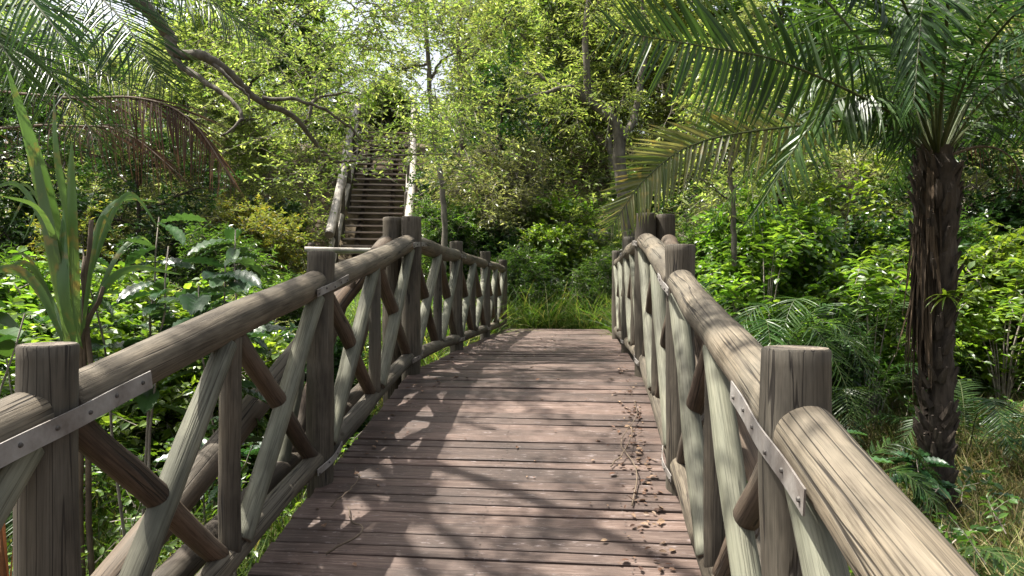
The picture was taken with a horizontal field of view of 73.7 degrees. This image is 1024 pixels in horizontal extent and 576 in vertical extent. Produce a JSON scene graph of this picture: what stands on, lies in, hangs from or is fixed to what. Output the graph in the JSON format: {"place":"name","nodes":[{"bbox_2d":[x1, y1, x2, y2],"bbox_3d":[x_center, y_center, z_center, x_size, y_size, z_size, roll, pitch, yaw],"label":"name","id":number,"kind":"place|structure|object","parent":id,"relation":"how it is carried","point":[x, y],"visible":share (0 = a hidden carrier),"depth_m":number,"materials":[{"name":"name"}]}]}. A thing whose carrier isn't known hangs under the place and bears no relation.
{"place":"outdoors","nodes":[
{"label":"outdoors","id":0,"kind":"place"},
{"bbox_2d":[1,0,1014,141],"label":"sky","id":1,"kind":"structure","parent":0,"point":[436,56],"materials":[{"name":"white"}]},
{"bbox_2d":[0,131,1023,573],"bbox_3d":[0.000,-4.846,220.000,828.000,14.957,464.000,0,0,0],"label":"ground","id":2,"kind":"structure","parent":0,"point":[422,147],"depth_m":21.12,"materials":[{"name":"soil"}]},
{"bbox_2d":[0,524,12,575],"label":"broken stump","id":3,"kind":"object","parent":2,"relation":"on","point":[4,569],"visible":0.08,"depth_m":1.77,"materials":[{"name":"brown wood"}]},
{"bbox_2d":[3,354,14,556],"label":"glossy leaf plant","id":4,"kind":"object","parent":2,"relation":"on","point":[6,387],"visible":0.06,"depth_m":4.91,"materials":[{"name":"green plant"}]},
{"bbox_2d":[0,300,30,393],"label":"glossy leaf plant","id":5,"kind":"object","parent":2,"relation":"on","point":[11,334],"visible":0.75,"depth_m":3.04,"materials":[{"name":"green plant"}]},
{"bbox_2d":[0,242,31,278],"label":"narrow leaved shrub","id":6,"kind":"object","parent":2,"relation":"on","point":[5,255],"visible":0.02,"depth_m":11.29,"materials":[{"name":"green plant"}]},
{"bbox_2d":[0,55,72,256],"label":"dark tree","id":7,"kind":"object","parent":2,"relation":"on","point":[8,193],"visible":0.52,"depth_m":13.62,"materials":[{"name":"green plant"}]},
{"bbox_2d":[0,303,100,424],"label":"shade shrub","id":8,"kind":"object","parent":2,"relation":"on","point":[3,367],"visible":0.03,"depth_m":6.94,"materials":[{"name":"green plant"}]},
{"bbox_2d":[0,246,128,326],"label":"bright shrub","id":9,"kind":"object","parent":2,"relation":"on","point":[13,294],"visible":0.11,"depth_m":8.86,"materials":[{"name":"green plant"}]},
{"bbox_2d":[0,174,135,266],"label":"shade shrub","id":10,"kind":"object","parent":2,"relation":"on","point":[25,208],"visible":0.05,"depth_m":13.59,"materials":[{"name":"green plant"}]},
{"bbox_2d":[5,443,138,568],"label":"shrub","id":11,"kind":"object","parent":2,"relation":"on","point":[8,521],"visible":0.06,"depth_m":3.98,"materials":[{"name":"green plant"}]},
{"bbox_2d":[0,32,144,215],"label":"green tree","id":12,"kind":"object","parent":2,"relation":"on","point":[41,120],"visible":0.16,"depth_m":17.66,"materials":[{"name":"green plant"}]},
{"bbox_2d":[0,282,159,449],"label":"pinnate shrub","id":13,"kind":"object","parent":2,"relation":"on","point":[103,421],"visible":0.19,"depth_m":5.96,"materials":[{"name":"green plant"}]},
{"bbox_2d":[5,198,157,280],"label":"orange tipped shrub","id":14,"kind":"object","parent":2,"relation":"on","point":[83,239],"visible":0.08,"depth_m":11.99,"materials":[{"name":"green plant"}]},
{"bbox_2d":[0,63,181,575],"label":"strap leaf plant","id":15,"kind":"object","parent":2,"relation":"on","point":[71,315],"visible":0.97,"depth_m":3.10,"materials":[{"name":"green plant"}]},
{"bbox_2d":[39,213,214,536],"bbox_3d":[-1.900,0.762,3.445,0.866,2.304,0.514,0,0,10],"label":"ribbed leaf plant","id":16,"kind":"object","parent":2,"relation":"on","point":[146,401],"visible":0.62,"depth_m":3.40,"materials":[{"name":"green plant"}]},
{"bbox_2d":[14,85,248,290],"bbox_3d":[-7.241,-1.448,13.170,3.858,4.988,3.544,0,0,41],"label":"dark tree","id":17,"kind":"object","parent":2,"relation":"on","point":[139,222],"visible":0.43,"depth_m":12.83,"materials":[{"name":"green plant"}]},
{"bbox_2d":[0,0,300,199],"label":"feather palm","id":18,"kind":"object","parent":2,"relation":"on","point":[17,49],"visible":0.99,"depth_m":4.27,"materials":[{"name":"green plant"}]},
{"bbox_2d":[29,253,272,431],"bbox_3d":[-4.585,1.010,8.308,2.577,2.833,2.914,0,0,33],"label":"bright shrub","id":19,"kind":"object","parent":2,"relation":"on","point":[119,285],"visible":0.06,"depth_m":7.69,"materials":[{"name":"green plant"}]},
{"bbox_2d":[51,38,258,229],"bbox_3d":[-8.296,-2.404,15.563,5.578,6.292,4.044,0,0,2],"label":"olive tree","id":20,"kind":"object","parent":2,"relation":"on","point":[146,189],"visible":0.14,"depth_m":14.96,"materials":[{"name":"green plant"}]},
{"bbox_2d":[81,171,254,291],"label":"twiggy shrub","id":21,"kind":"object","parent":2,"relation":"on","point":[127,230],"visible":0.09,"depth_m":14.04,"materials":[{"name":"green plant"}]},
{"bbox_2d":[90,306,305,509],"bbox_3d":[-3.025,1.236,6.635,2.215,2.153,1.958,0,0,0],"label":"bright shrub","id":22,"kind":"object","parent":2,"relation":"on","point":[179,391],"visible":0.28,"depth_m":6.13,"materials":[{"name":"green plant"}]},
{"bbox_2d":[130,28,270,170],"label":"broadleaf tree","id":23,"kind":"object","parent":2,"relation":"on","point":[217,112],"visible":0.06,"depth_m":21.08,"materials":[{"name":"green plant"}]},
{"bbox_2d":[106,277,295,415],"bbox_3d":[-4.199,1.350,9.177,2.891,3.011,2.903,0,0,-25],"label":"twiggy shrub","id":24,"kind":"object","parent":2,"relation":"on","point":[279,322],"depth_m":9.37,"materials":[{"name":"green plant"}]},
{"bbox_2d":[103,0,299,214],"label":"broadleaf tree","id":25,"kind":"object","parent":2,"relation":"on","point":[245,125],"visible":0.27,"depth_m":17.52,"materials":[{"name":"green plant"}]},
{"bbox_2d":[153,437,261,524],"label":"ribbed leaf plant","id":26,"kind":"object","parent":2,"relation":"on","point":[253,450],"visible":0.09,"depth_m":4.99,"materials":[{"name":"green plant"}]},
{"bbox_2d":[7,259,424,575],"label":"undergrowth","id":27,"kind":"object","parent":2,"relation":"on","point":[171,547],"visible":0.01,"depth_m":4.77,"materials":[{"name":"green plant"}]},
{"bbox_2d":[157,227,289,575],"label":"ribbed leaf plant","id":28,"kind":"object","parent":2,"relation":"on","point":[196,303],"visible":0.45,"depth_m":3.08,"materials":[{"name":"green plant"}]},
{"bbox_2d":[159,220,292,300],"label":"narrow leaved shrub","id":29,"kind":"object","parent":2,"relation":"on","point":[190,274],"visible":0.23,"depth_m":11.96,"materials":[{"name":"green plant"}]},
{"bbox_2d":[8,337,449,575],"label":"grass","id":30,"kind":"structure","parent":2,"relation":"on","point":[242,570],"depth_m":5.28,"materials":[{"name":"green plant"}]},
{"bbox_2d":[113,0,362,179],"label":"green tree","id":31,"kind":"object","parent":2,"relation":"on","point":[282,64],"visible":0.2,"depth_m":22.32,"materials":[{"name":"green plant"}]},
{"bbox_2d":[191,184,314,281],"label":"orange tipped shrub","id":32,"kind":"object","parent":2,"relation":"on","point":[277,232],"visible":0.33,"depth_m":14.52,"materials":[{"name":"green plant"}]},
{"bbox_2d":[225,272,304,335],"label":"narrow leaved shrub","id":33,"kind":"object","parent":2,"relation":"on","point":[296,315],"visible":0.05,"depth_m":10.02,"materials":[{"name":"green plant"}]},
{"bbox_2d":[231,192,310,272],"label":"shade shrub","id":34,"kind":"object","parent":2,"relation":"on","point":[292,207],"visible":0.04,"depth_m":16.90,"materials":[{"name":"green plant"}]},
{"bbox_2d":[218,321,375,465],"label":"shade shrub","id":35,"kind":"object","parent":2,"relation":"on","point":[287,336],"visible":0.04,"depth_m":8.02,"materials":[{"name":"green plant"}]},
{"bbox_2d":[128,0,539,211],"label":"leaning tree","id":36,"kind":"object","parent":2,"relation":"on","point":[225,71],"visible":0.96,"depth_m":7.27,"materials":[{"name":"green plant"}]},
{"bbox_2d":[305,243,370,252],"bbox_3d":[-2.808,0.059,11.708,1.419,1.662,0.312,0,0,-9],"label":"barrier rail","id":37,"kind":"object","parent":2,"relation":"on","point":[311,246],"visible":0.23,"depth_m":11.60,"materials":[{"name":"wood"}]},
{"bbox_2d":[324,103,416,292],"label":"staircase","id":38,"kind":"structure","parent":2,"relation":"on","point":[335,229],"depth_m":20.39,"materials":[{"name":"brown wood"}]},
{"bbox_2d":[347,73,423,153],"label":"narrow leaved shrub","id":39,"kind":"object","parent":2,"relation":"on","point":[389,118],"visible":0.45,"depth_m":25.06,"materials":[{"name":"green plant"}]},
{"bbox_2d":[346,0,506,302],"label":"slender tree","id":40,"kind":"object","parent":2,"relation":"on","point":[407,66],"visible":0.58,"depth_m":12.93,"materials":[{"name":"green plant"}]},
{"bbox_2d":[406,150,479,211],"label":"shade shrub","id":41,"kind":"object","parent":2,"relation":"on","point":[422,186],"visible":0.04,"depth_m":17.14,"materials":[{"name":"green plant"}]},
{"bbox_2d":[400,194,500,281],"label":"narrow leaved shrub","id":42,"kind":"object","parent":2,"relation":"on","point":[460,228],"visible":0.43,"depth_m":14.08,"materials":[{"name":"green plant"}]},
{"bbox_2d":[390,0,538,200],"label":"dark slender tree","id":43,"kind":"object","parent":2,"relation":"on","point":[508,94],"visible":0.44,"depth_m":15.46,"materials":[{"name":"green plant"}]},
{"bbox_2d":[411,122,565,264],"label":"twiggy shrub","id":44,"kind":"object","parent":2,"relation":"on","point":[501,200],"visible":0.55,"depth_m":14.99,"materials":[{"name":"green plant"}]},
{"bbox_2d":[282,192,694,328],"bbox_3d":[1.022,-0.684,14.529,10.493,3.745,5.517,0,0,0],"label":"bush","id":45,"kind":"object","parent":2,"relation":"on","point":[533,291],"visible":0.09,"depth_m":12.78,"materials":[{"name":"green plant"}]},
{"bbox_2d":[0,213,978,575],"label":"footbridge","id":46,"kind":"object","parent":2,"relation":"on","point":[726,405],"visible":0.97,"depth_m":2.89,"materials":[{"name":"brown wood"}]},
{"bbox_2d":[325,506,363,554],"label":"twig","id":47,"kind":"object","parent":46,"relation":"on","point":[339,545],"visible":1,"depth_m":2.87,"materials":[{"name":"brown wood"}]},
{"bbox_2d":[331,467,359,506],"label":"twig","id":48,"kind":"object","parent":46,"relation":"on","point":[347,491],"visible":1,"depth_m":3.31,"materials":[{"name":"wood"}]},
{"bbox_2d":[298,334,675,570],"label":"leaf litter","id":49,"kind":"object","parent":46,"relation":"on","point":[660,521],"visible":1,"depth_m":3.47,"materials":[{"name":"brown plant"}]},
{"bbox_2d":[610,427,631,466],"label":"twig","id":50,"kind":"object","parent":46,"relation":"on","point":[623,451],"visible":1,"depth_m":3.67,"materials":[{"name":"brown wood"}]},
{"bbox_2d":[620,404,637,505],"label":"twig","id":51,"kind":"object","parent":46,"relation":"on","point":[632,461],"visible":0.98,"depth_m":3.54,"materials":[{"name":"brown wood"}]},
{"bbox_2d":[440,0,551,141],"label":"olive tree","id":52,"kind":"object","parent":2,"relation":"on","point":[493,46],"visible":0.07,"depth_m":22.50,"materials":[{"name":"green plant"}]},
{"bbox_2d":[464,220,531,279],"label":"shade shrub","id":53,"kind":"object","parent":2,"relation":"on","point":[490,242],"visible":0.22,"depth_m":14.10,"materials":[{"name":"green plant"}]},
{"bbox_2d":[430,27,574,219],"bbox_3d":[-0.305,-3.795,17.254,3.646,5.130,3.968,0,0,0],"label":"dark tree","id":54,"kind":"object","parent":2,"relation":"on","point":[501,125],"visible":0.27,"depth_m":16.98,"materials":[{"name":"green plant"}]},
{"bbox_2d":[0,0,1015,144],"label":"woodland","id":55,"kind":"object","parent":2,"relation":"on","point":[261,82],"visible":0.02,"depth_m":31.30,"materials":[{"name":"green plant"}]},
{"bbox_2d":[0,88,1023,301],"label":"slope undergrowth","id":56,"kind":"object","parent":2,"relation":"on","point":[279,195],"visible":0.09,"depth_m":19.47,"materials":[{"name":"green plant"}]},
{"bbox_2d":[478,240,566,318],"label":"narrow leaved shrub","id":57,"kind":"object","parent":2,"relation":"on","point":[535,267],"visible":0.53,"depth_m":13.11,"materials":[{"name":"green plant"}]},
{"bbox_2d":[445,0,622,168],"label":"broadleaf tree","id":58,"kind":"object","parent":2,"relation":"on","point":[546,12],"visible":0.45,"depth_m":18.92,"materials":[{"name":"green plant"}]},
{"bbox_2d":[506,217,597,283],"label":"bright shrub","id":59,"kind":"object","parent":2,"relation":"on","point":[563,237],"visible":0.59,"depth_m":13.98,"materials":[{"name":"green plant"}]},
{"bbox_2d":[514,185,607,248],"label":"pinnate shrub","id":60,"kind":"object","parent":2,"relation":"on","point":[566,205],"visible":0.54,"depth_m":15.30,"materials":[{"name":"green plant"}]},
{"bbox_2d":[519,1,610,136],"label":"green tree","id":61,"kind":"object","parent":2,"relation":"on","point":[581,47],"visible":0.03,"depth_m":24.36,"materials":[{"name":"green plant"}]},
{"bbox_2d":[494,0,661,236],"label":"grey tree","id":62,"kind":"object","parent":2,"relation":"on","point":[621,132],"visible":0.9,"depth_m":13.42,"materials":[{"name":"green plant"}]},
{"bbox_2d":[570,228,587,242],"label":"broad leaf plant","id":63,"kind":"object","parent":2,"relation":"on","point":[581,239],"visible":0.05,"depth_m":15.08,"materials":[{"name":"green plant"}]},
{"bbox_2d":[561,244,617,311],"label":"narrow leaved shrub","id":64,"kind":"object","parent":2,"relation":"on","point":[598,270],"visible":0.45,"depth_m":12.65,"materials":[{"name":"green plant"}]},
{"bbox_2d":[578,228,619,246],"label":"leaf plant","id":65,"kind":"object","parent":2,"relation":"on","point":[596,236],"visible":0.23,"depth_m":15.49,"materials":[{"name":"green plant"}]},
{"bbox_2d":[238,207,966,397],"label":"bank grass","id":66,"kind":"structure","parent":2,"relation":"on","point":[585,319],"depth_m":11.90,"materials":[{"name":"green plant"}]},
{"bbox_2d":[514,0,699,181],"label":"broadleaf tree","id":67,"kind":"object","parent":2,"relation":"on","point":[616,74],"visible":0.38,"depth_m":18.64,"materials":[{"name":"green plant"}]},
{"bbox_2d":[598,164,675,237],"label":"narrow leaved shrub","id":68,"kind":"object","parent":2,"relation":"on","point":[613,191],"visible":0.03,"depth_m":16.36,"materials":[{"name":"green plant"}]},
{"bbox_2d":[561,0,744,148],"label":"broadleaf tree","id":69,"kind":"object","parent":2,"relation":"on","point":[678,11],"visible":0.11,"depth_m":20.05,"materials":[{"name":"green plant"}]},
{"bbox_2d":[609,213,726,288],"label":"narrow leaved shrub","id":70,"kind":"object","parent":2,"relation":"on","point":[690,234],"visible":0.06,"depth_m":11.79,"materials":[{"name":"green plant"}]},
{"bbox_2d":[625,19,765,200],"bbox_3d":[5.036,-4.131,17.371,4.881,5.506,3.539,0,0,-29],"label":"olive tree","id":71,"kind":"object","parent":2,"relation":"on","point":[669,98],"visible":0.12,"depth_m":17.18,"materials":[{"name":"green plant"}]},
{"bbox_2d":[667,173,837,292],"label":"twiggy shrub","id":72,"kind":"object","parent":2,"relation":"on","point":[698,209],"visible":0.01,"depth_m":12.68,"materials":[{"name":"green plant"}]},
{"bbox_2d":[637,17,890,321],"bbox_3d":[3.799,-1.248,10.157,3.136,5.041,4.750,0,0,32],"label":"thin tree","id":73,"kind":"object","parent":2,"relation":"on","point":[731,186],"depth_m":9.56,"materials":[{"name":"green plant"}]},
{"bbox_2d":[651,53,882,228],"bbox_3d":[5.269,-2.231,14.026,4.134,5.344,3.798,0,0,33],"label":"dark tree","id":74,"kind":"object","parent":2,"relation":"on","point":[736,166],"visible":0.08,"depth_m":13.98,"materials":[{"name":"green plant"}]},
{"bbox_2d":[695,204,846,345],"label":"pinnate shrub","id":75,"kind":"object","parent":2,"relation":"on","point":[782,235],"visible":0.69,"depth_m":8.70,"materials":[{"name":"green plant"}]},
{"bbox_2d":[691,188,859,338],"bbox_3d":[3.966,-0.242,10.525,2.371,2.606,2.681,0,0,-16],"label":"bright shrub","id":76,"kind":"object","parent":2,"relation":"on","point":[721,239],"visible":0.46,"depth_m":9.98,"materials":[{"name":"green plant"}]},
{"bbox_2d":[702,0,854,183],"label":"olive tree","id":77,"kind":"object","parent":2,"relation":"on","point":[745,18],"visible":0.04,"depth_m":17.31,"materials":[{"name":"green plant"}]},
{"bbox_2d":[686,0,885,163],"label":"green tree","id":78,"kind":"object","parent":2,"relation":"on","point":[781,11],"visible":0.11,"depth_m":18.76,"materials":[{"name":"green plant"}]},
{"bbox_2d":[564,254,1023,575],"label":"undergrowth","id":79,"kind":"object","parent":2,"relation":"on","point":[962,536],"visible":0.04,"depth_m":5.36,"materials":[{"name":"green plant"}]},
{"bbox_2d":[699,280,916,425],"bbox_3d":[2.642,0.988,7.436,3.056,2.165,2.908,0,0,0],"label":"young palm","id":80,"kind":"object","parent":2,"relation":"on","point":[806,329],"visible":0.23,"depth_m":6.70,"materials":[{"name":"green plant"}]},
{"bbox_2d":[593,0,1023,545],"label":"feather palm","id":81,"kind":"object","parent":2,"relation":"on","point":[936,168],"visible":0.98,"depth_m":5.17,"materials":[{"name":"green plant"}]},
{"bbox_2d":[924,289,981,313],"bbox_3d":[3.501,0.106,5.378,0.494,0.202,0.215,0,0,11],"label":"epiphyte","id":82,"kind":"object","parent":81,"relation":"attached to","point":[945,294],"visible":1,"depth_m":5.41,"materials":[{"name":"green plant"}]},
{"bbox_2d":[755,326,885,441],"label":"shade shrub","id":83,"kind":"object","parent":2,"relation":"on","point":[853,376],"visible":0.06,"depth_m":7.87,"materials":[{"name":"green plant"}]},
{"bbox_2d":[788,141,912,285],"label":"pinnate shrub","id":84,"kind":"object","parent":2,"relation":"on","point":[858,184],"visible":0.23,"depth_m":10.79,"materials":[{"name":"green plant"}]},
{"bbox_2d":[734,289,982,443],"bbox_3d":[3.617,0.951,7.747,2.893,1.915,2.785,0,0,32],"label":"young palm","id":85,"kind":"object","parent":2,"relation":"on","point":[838,389],"visible":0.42,"depth_m":7.39,"materials":[{"name":"green plant"}]},
{"bbox_2d":[842,425,894,463],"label":"ribbed leaf plant","id":86,"kind":"object","parent":2,"relation":"on","point":[876,459],"visible":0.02,"depth_m":5.00,"materials":[{"name":"green plant"}]},
{"bbox_2d":[794,205,981,337],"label":"shade shrub","id":87,"kind":"object","parent":2,"relation":"on","point":[903,231],"visible":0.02,"depth_m":11.02,"materials":[{"name":"green plant"}]},
{"bbox_2d":[785,241,996,400],"bbox_3d":[5.120,0.692,9.668,2.474,2.720,2.798,0,0,-25],"label":"bright shrub","id":88,"kind":"object","parent":2,"relation":"on","point":[898,252],"visible":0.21,"depth_m":9.13,"materials":[{"name":"green plant"}]},
{"bbox_2d":[802,250,1008,436],"bbox_3d":[4.553,0.768,8.252,2.233,2.399,2.185,0,0,0],"label":"pinnate shrub","id":89,"kind":"object","parent":2,"relation":"on","point":[854,291],"visible":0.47,"depth_m":8.11,"materials":[{"name":"green plant"}]},
{"bbox_2d":[867,437,956,539],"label":"young palm","id":90,"kind":"object","parent":2,"relation":"on","point":[903,474],"visible":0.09,"depth_m":4.95,"materials":[{"name":"green plant"}]},
{"bbox_2d":[841,203,991,254],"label":"narrow leaved shrub","id":91,"kind":"object","parent":2,"relation":"on","point":[961,233],"depth_m":11.11,"materials":[{"name":"green plant"}]},
{"bbox_2d":[884,449,957,518],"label":"ribbed leaf plant","id":92,"kind":"object","parent":2,"relation":"on","point":[936,461],"visible":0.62,"depth_m":5.41,"materials":[{"name":"green plant"}]},
{"bbox_2d":[821,3,1023,223],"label":"olive tree","id":93,"kind":"object","parent":2,"relation":"on","point":[976,178],"visible":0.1,"depth_m":14.96,"materials":[{"name":"green plant"}]},
{"bbox_2d":[832,45,1023,241],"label":"dark tree","id":94,"kind":"object","parent":2,"relation":"on","point":[990,212],"visible":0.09,"depth_m":12.47,"materials":[{"name":"green plant"}]},
{"bbox_2d":[833,374,1023,575],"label":"dry grass","id":95,"kind":"structure","parent":2,"relation":"on","point":[1010,478],"depth_m":6.26,"materials":[{"name":"plant"}]},
{"bbox_2d":[849,378,1023,461],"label":"young palm","id":96,"kind":"object","parent":2,"relation":"on","point":[1000,415],"visible":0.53,"depth_m":6.66,"materials":[{"name":"green plant"}]},
{"bbox_2d":[853,0,1023,219],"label":"green tree","id":97,"kind":"object","parent":2,"relation":"on","point":[997,165],"visible":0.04,"depth_m":16.69,"materials":[{"name":"green plant"}]},
{"bbox_2d":[953,220,1023,395],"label":"bright shrub","id":98,"kind":"object","parent":2,"relation":"on","point":[987,268],"visible":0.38,"depth_m":10.12,"materials":[{"name":"green plant"}]},
{"bbox_2d":[954,253,1023,410],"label":"pinnate shrub","id":99,"kind":"object","parent":2,"relation":"on","point":[986,334],"visible":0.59,"depth_m":8.98,"materials":[{"name":"green plant"}]},
{"bbox_2d":[956,191,1023,248],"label":"shade shrub","id":100,"kind":"object","parent":2,"relation":"on","point":[1017,223],"visible":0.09,"depth_m":12.44,"materials":[{"name":"green plant"}]},
{"bbox_2d":[956,545,1023,575],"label":"young palm","id":101,"kind":"object","parent":2,"relation":"on","point":[996,555],"visible":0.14,"depth_m":3.79,"materials":[{"name":"green plant"}]},
{"bbox_2d":[990,492,1023,524],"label":"ribbed leaf plant","id":102,"kind":"object","parent":2,"relation":"on","point":[1000,493],"visible":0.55,"depth_m":5.30,"materials":[{"name":"green plant"}]}
]}

